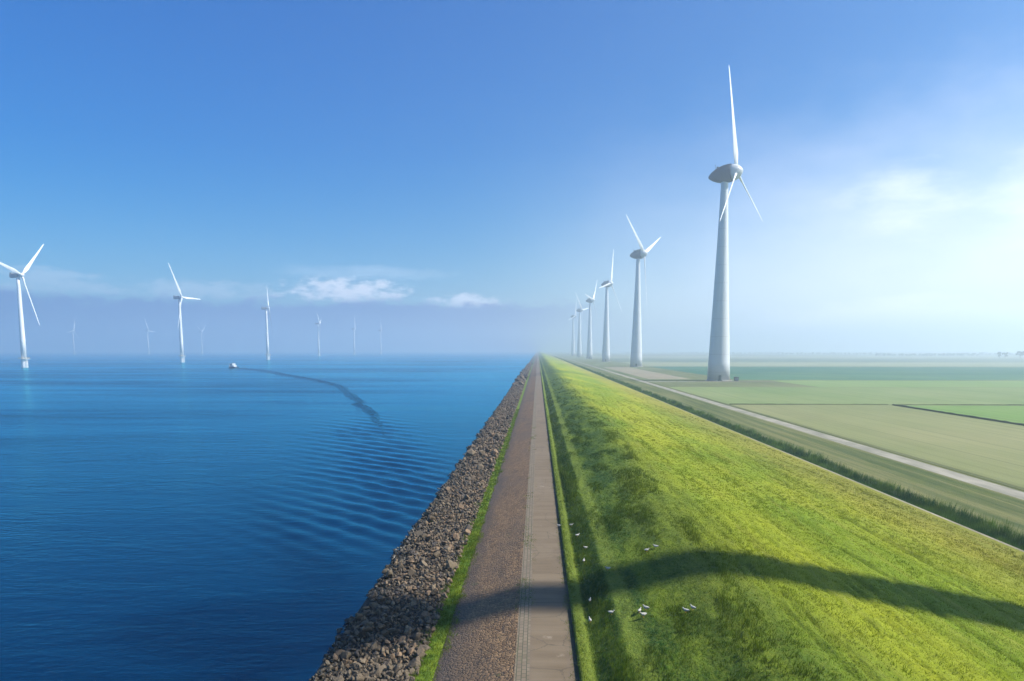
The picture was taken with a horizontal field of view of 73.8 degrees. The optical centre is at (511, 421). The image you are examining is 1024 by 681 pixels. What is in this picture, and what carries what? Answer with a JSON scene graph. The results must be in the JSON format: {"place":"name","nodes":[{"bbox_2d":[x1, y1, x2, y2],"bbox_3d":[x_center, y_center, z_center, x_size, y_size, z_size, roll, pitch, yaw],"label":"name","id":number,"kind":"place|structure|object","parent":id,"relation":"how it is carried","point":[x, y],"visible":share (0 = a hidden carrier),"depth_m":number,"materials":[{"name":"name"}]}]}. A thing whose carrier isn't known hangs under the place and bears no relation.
{"place":"outdoors","nodes":[
{"label":"outdoors","id":0,"kind":"place"},
{"bbox_2d":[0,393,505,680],"bbox_3d":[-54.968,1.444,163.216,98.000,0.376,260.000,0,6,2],"label":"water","id":1,"kind":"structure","parent":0,"point":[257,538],"depth_m":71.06,"materials":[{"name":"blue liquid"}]},
{"bbox_2d":[0,351,527,440],"bbox_3d":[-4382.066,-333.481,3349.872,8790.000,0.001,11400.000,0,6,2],"label":"water","id":2,"kind":"structure","parent":0,"point":[48,391],"depth_m":459.10,"materials":[{"name":"blue liquid"}]},
{"bbox_2d":[0,244,43,367],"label":"wind turbine","id":3,"kind":"object","parent":2,"relation":"in","point":[17,275],"visible":0.97,"depth_m":708.65,"materials":[{"name":"white paint"}]},
{"bbox_2d":[67,321,78,353],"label":"wind turbine","id":4,"kind":"object","parent":2,"relation":"in","point":[73,338],"visible":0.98,"depth_m":2749.33,"materials":[{"name":"white paint"}]},
{"bbox_2d":[144,318,152,353],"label":"wind turbine","id":5,"kind":"object","parent":2,"relation":"in","point":[148,330],"visible":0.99,"depth_m":2736.01,"materials":[{"name":"white paint"}]},
{"bbox_2d":[168,263,199,361],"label":"wind turbine","id":6,"kind":"object","parent":2,"relation":"in","point":[181,297],"visible":0.95,"depth_m":1005.27,"materials":[{"name":"white paint"}]},
{"bbox_2d":[197,326,204,353],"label":"wind turbine","id":7,"kind":"object","parent":2,"relation":"in","point":[201,331],"visible":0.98,"depth_m":2930.13,"materials":[{"name":"white paint"}]},
{"bbox_2d":[229,361,238,367],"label":"boat","id":8,"kind":"object","parent":2,"relation":"on","point":[232,365],"visible":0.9,"depth_m":683.84,"materials":[{"name":"white paint"}]},
{"bbox_2d":[261,292,272,359],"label":"wind turbine","id":9,"kind":"object","parent":2,"relation":"in","point":[267,354],"visible":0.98,"depth_m":1264.93,"materials":[{"name":"white paint"}]},
{"bbox_2d":[227,368,384,434],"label":"wake","id":10,"kind":"object","parent":2,"relation":"on","point":[358,402],"visible":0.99,"depth_m":282.13,"materials":[{"name":"liquid"}]},
{"bbox_2d":[315,314,321,355],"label":"wind turbine","id":11,"kind":"object","parent":2,"relation":"in","point":[318,336],"visible":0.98,"depth_m":2006.54,"materials":[{"name":"white paint"}]},
{"bbox_2d":[352,317,356,354],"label":"wind turbine","id":12,"kind":"object","parent":2,"relation":"in","point":[354,338],"visible":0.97,"depth_m":2505.10,"materials":[{"name":"white paint"}]},
{"bbox_2d":[378,319,381,354],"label":"wind turbine","id":13,"kind":"object","parent":2,"relation":"in","point":[380,340],"visible":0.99,"depth_m":2700.59,"materials":[{"name":"white paint"}]},
{"bbox_2d":[285,351,536,393],"bbox_3d":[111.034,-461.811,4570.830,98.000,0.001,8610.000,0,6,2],"label":"water","id":14,"kind":"structure","parent":0,"point":[499,374],"depth_m":414.14,"materials":[{"name":"blue liquid"}]},
{"bbox_2d":[309,352,536,680],"bbox_3d":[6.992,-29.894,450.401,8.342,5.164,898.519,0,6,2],"label":"riprap rocks","id":15,"kind":"object","parent":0,"point":[499,418],"visible":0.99,"depth_m":56.86,"materials":[{"name":"stone"}]},
{"bbox_2d":[351,670,357,676],"bbox_3d":[-8.710,13.979,37.791,0.444,0.382,0.219,-21,-32,14],"label":"stone","id":16,"kind":"object","parent":15,"relation":"on","point":[354,672],"visible":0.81,"depth_m":37.75,"materials":[{"name":"grey stone"}]},
{"bbox_2d":[353,662,361,669],"bbox_3d":[-8.789,13.877,38.785,0.655,0.371,0.471,3,7,29],"label":"stone","id":17,"kind":"object","parent":15,"relation":"on","point":[357,665],"visible":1,"depth_m":38.61,"materials":[{"name":"grey stone"}]},
{"bbox_2d":[354,674,363,680],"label":"stone","id":18,"kind":"object","parent":15,"relation":"on","point":[359,677],"visible":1,"depth_m":36.62,"materials":[{"name":"grey stone"}]},
{"bbox_2d":[374,664,386,676],"bbox_3d":[-7.303,13.936,37.806,0.630,0.661,0.894,46,29,24],"label":"stone","id":19,"kind":"object","parent":15,"relation":"on","point":[380,668],"visible":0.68,"depth_m":37.69,"materials":[{"name":"grey stone"}]},
{"bbox_2d":[385,659,391,665],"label":"stone","id":20,"kind":"object","parent":15,"relation":"on","point":[388,662],"visible":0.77,"depth_m":38.63,"materials":[{"name":"grey stone"}]},
{"bbox_2d":[386,670,393,676],"bbox_3d":[-6.593,13.624,36.915,0.432,0.420,0.267,1,6,6],"label":"stone","id":21,"kind":"object","parent":15,"relation":"on","point":[390,673],"visible":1,"depth_m":36.81,"materials":[{"name":"grey stone"}]},
{"bbox_2d":[387,665,393,670],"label":"stone","id":22,"kind":"object","parent":15,"relation":"on","point":[389,667],"visible":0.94,"depth_m":37.61,"materials":[{"name":"grey stone"}]},
{"bbox_2d":[394,663,402,671],"bbox_3d":[-6.316,13.612,37.594,0.411,0.294,0.602,6,40,32],"label":"stone","id":23,"kind":"object","parent":15,"relation":"on","point":[397,667],"visible":1,"depth_m":37.51,"materials":[{"name":"grey stone"}]},
{"bbox_2d":[408,658,419,667],"bbox_3d":[-5.451,13.456,37.922,0.680,0.502,0.460,-28,-14,-13],"label":"stone","id":24,"kind":"object","parent":15,"relation":"on","point":[414,662],"visible":0.98,"depth_m":37.80,"materials":[{"name":"grey stone"}]},
{"bbox_2d":[416,649,424,658],"bbox_3d":[-5.313,13.389,39.089,0.448,0.668,0.560,4,7,34],"label":"stone","id":25,"kind":"object","parent":15,"relation":"on","point":[420,652],"visible":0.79,"depth_m":38.98,"materials":[{"name":"grey stone"}]},
{"bbox_2d":[418,645,430,650],"bbox_3d":[-5.102,13.487,40.168,0.790,0.530,0.626,1,23,19],"label":"stone","id":26,"kind":"object","parent":15,"relation":"on","point":[426,647],"visible":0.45,"depth_m":40.11,"materials":[{"name":"grey stone"}]},
{"bbox_2d":[433,351,537,680],"bbox_3d":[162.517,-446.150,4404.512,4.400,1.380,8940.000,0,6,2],"label":"paved slope","id":27,"kind":"structure","parent":0,"point":[483,644],"depth_m":48.78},
{"bbox_2d":[407,353,579,680],"bbox_3d":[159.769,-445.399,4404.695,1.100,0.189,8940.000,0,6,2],"label":"grass verge","id":28,"kind":"object","parent":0,"point":[424,667],"depth_m":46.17,"materials":[{"name":"green plant"}]},
{"bbox_2d":[0,0,1023,350],"label":"sky","id":29,"kind":"structure","parent":0,"point":[450,174],"materials":[{"name":"blue"}]},
{"bbox_2d":[514,352,537,680],"bbox_3d":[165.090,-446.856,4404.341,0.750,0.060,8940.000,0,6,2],"label":"cobble strip","id":30,"kind":"object","parent":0,"point":[522,665],"visible":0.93,"depth_m":46.61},
{"bbox_2d":[529,356,579,680],"bbox_3d":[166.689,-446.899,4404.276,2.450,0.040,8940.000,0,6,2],"label":"road","id":31,"kind":"structure","parent":0,"point":[552,642],"depth_m":46.58,"materials":[{"name":"concrete"}]},
{"bbox_2d":[605,367,686,378],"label":"field","id":32,"kind":"structure","parent":0,"point":[642,373],"depth_m":579.44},
{"bbox_2d":[648,381,694,381],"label":"access road","id":33,"kind":"structure","parent":0,"point":[671,381],"depth_m":432.27,"materials":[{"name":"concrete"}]},
{"bbox_2d":[695,381,773,381],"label":"turbine pad","id":34,"kind":"object","parent":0,"point":[734,381],"visible":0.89,"depth_m":432.70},
{"bbox_2d":[538,351,1023,680],"bbox_3d":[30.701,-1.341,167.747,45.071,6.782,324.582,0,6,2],"label":"grass","id":35,"kind":"structure","parent":0,"point":[564,471],"depth_m":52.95,"materials":[{"name":"green plant"}]},
{"bbox_2d":[542,351,1023,533],"bbox_3d":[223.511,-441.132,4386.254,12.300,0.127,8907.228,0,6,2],"label":"ground strip","id":36,"kind":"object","parent":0,"point":[982,501],"visible":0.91,"depth_m":115.08,"materials":[{"name":"green plant"}]},
{"bbox_2d":[543,351,1023,489],"bbox_3d":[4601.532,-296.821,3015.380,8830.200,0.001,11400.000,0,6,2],"label":"ground","id":37,"kind":"structure","parent":0,"point":[603,365],"depth_m":777.74,"materials":[{"name":"green plant"}]},
{"bbox_2d":[569,309,581,355],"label":"wind turbine","id":38,"kind":"object","parent":37,"relation":"on","point":[573,342],"visible":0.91,"depth_m":2273.44,"materials":[{"name":"grey paint"}]},
{"bbox_2d":[575,292,587,356],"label":"wind turbine","id":39,"kind":"object","parent":37,"relation":"on","point":[579,349],"visible":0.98,"depth_m":1929.44,"materials":[{"name":"grey paint"}]},
{"bbox_2d":[585,283,598,358],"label":"wind turbine","id":40,"kind":"object","parent":37,"relation":"on","point":[589,354],"visible":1,"depth_m":1545.41,"materials":[{"name":"grey paint"}]},
{"bbox_2d":[600,249,621,361],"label":"wind turbine","id":41,"kind":"object","parent":37,"relation":"on","point":[606,345],"visible":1,"depth_m":1160.65,"materials":[{"name":"grey paint"}]},
{"bbox_2d":[626,215,660,366],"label":"wind turbine","id":42,"kind":"object","parent":37,"relation":"on","point":[636,342],"visible":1,"depth_m":800.76,"materials":[{"name":"grey paint"}]},
{"bbox_2d":[705,68,760,380],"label":"wind turbine","id":43,"kind":"object","parent":37,"relation":"on","point":[719,346],"visible":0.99,"depth_m":436.89,"materials":[{"name":"grey paint"}]},
{"bbox_2d":[673,352,1019,355],"bbox_3d":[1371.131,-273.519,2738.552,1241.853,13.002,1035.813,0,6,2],"label":"distant treeline","id":44,"kind":"object","parent":37,"relation":"on","point":[947,354],"visible":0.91,"depth_m":2625.15,"materials":[{"name":"green plant"}]},
{"bbox_2d":[544,352,1023,541],"bbox_3d":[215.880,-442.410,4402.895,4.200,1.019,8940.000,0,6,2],"label":"ditch","id":45,"kind":"object","parent":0,"point":[888,484],"visible":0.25,"depth_m":96.59,"materials":[{"name":"green plant"}]},
{"bbox_2d":[556,357,1023,550],"bbox_3d":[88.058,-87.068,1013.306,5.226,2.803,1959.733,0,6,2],"label":"reeds","id":46,"kind":"object","parent":45,"relation":"on","point":[961,517],"visible":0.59,"depth_m":100.52,"materials":[{"name":"green plant"}]},
{"bbox_2d":[558,358,1023,551],"bbox_3d":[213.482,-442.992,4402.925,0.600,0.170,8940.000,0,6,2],"label":"edge kerb","id":47,"kind":"structure","parent":45,"relation":"on","point":[861,484],"depth_m":94.22,"materials":[{"name":"concrete"}]},
{"bbox_2d":[546,353,1022,549],"bbox_3d":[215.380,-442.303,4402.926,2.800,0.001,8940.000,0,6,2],"label":"ditch water","id":48,"kind":"structure","parent":0,"point":[893,495],"depth_m":95.83,"materials":[{"name":"liquid"}]},
{"bbox_2d":[546,352,1023,499],"bbox_3d":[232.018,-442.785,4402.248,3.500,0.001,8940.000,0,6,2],"label":"farm road","id":49,"kind":"structure","parent":0,"point":[986,484],"depth_m":131.03,"materials":[{"name":"grey asphalt"}]},
{"bbox_2d":[560,356,1023,491],"bbox_3d":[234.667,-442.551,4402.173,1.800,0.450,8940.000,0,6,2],"label":"road side","id":50,"kind":"structure","parent":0,"point":[1004,485],"depth_m":137.71,"materials":[{"name":"grey concrete"}]},
{"bbox_2d":[582,356,1023,358],"bbox_3d":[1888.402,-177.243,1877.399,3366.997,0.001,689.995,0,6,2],"label":"field","id":51,"kind":"structure","parent":0,"point":[874,357],"depth_m":1793.46,"materials":[{"name":"green plant"}]},
{"bbox_2d":[595,358,1023,361],"bbox_3d":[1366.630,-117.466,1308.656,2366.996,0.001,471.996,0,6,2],"label":"field","id":52,"kind":"structure","parent":0,"point":[832,360],"depth_m":1287.63,"materials":[{"name":"green plant"}]},
{"bbox_2d":[733,403,887,404],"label":"rough grass","id":53,"kind":"structure","parent":0,"point":[807,404],"depth_m":250.05,"materials":[{"name":"green plant"}]},
{"bbox_2d":[622,362,1023,366],"bbox_3d":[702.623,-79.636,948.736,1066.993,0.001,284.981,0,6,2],"label":"field","id":54,"kind":"structure","parent":0,"point":[878,364],"depth_m":935.74,"materials":[{"name":"green plant"}]},
{"bbox_2d":[655,367,1023,374],"bbox_3d":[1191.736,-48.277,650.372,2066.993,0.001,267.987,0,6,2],"label":"field","id":55,"kind":"structure","parent":0,"point":[873,370],"depth_m":663.68,"materials":[{"name":"green plant"}]},
{"bbox_2d":[670,387,1023,404],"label":"field","id":56,"kind":"structure","parent":0,"point":[838,395],"depth_m":300.11,"materials":[{"name":"green plant"}]},
{"bbox_2d":[730,375,1023,379],"bbox_3d":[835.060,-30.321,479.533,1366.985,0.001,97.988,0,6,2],"label":"field","id":57,"kind":"structure","parent":0,"point":[881,377],"depth_m":495.58,"materials":[{"name":"green plant"}]},
{"bbox_2d":[733,405,1023,487],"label":"field","id":58,"kind":"structure","parent":0,"point":[993,450],"depth_m":165.74,"materials":[{"name":"green plant"}]},
{"bbox_2d":[770,380,1023,386],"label":"field","id":59,"kind":"structure","parent":0,"point":[817,383],"depth_m":407.18,"materials":[{"name":"green plant"}]},
{"bbox_2d":[892,404,1023,425],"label":"rough grass","id":60,"kind":"structure","parent":0,"point":[990,419],"depth_m":206.45,"materials":[{"name":"green plant"}]},
{"bbox_2d":[898,404,1023,404],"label":"rough grass","id":61,"kind":"structure","parent":0,"point":[959,404],"depth_m":247.95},
{"bbox_2d":[906,405,1023,422],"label":"field","id":62,"kind":"structure","parent":0,"point":[1015,414],"depth_m":222.21,"materials":[{"name":"green plant"}]}
]}

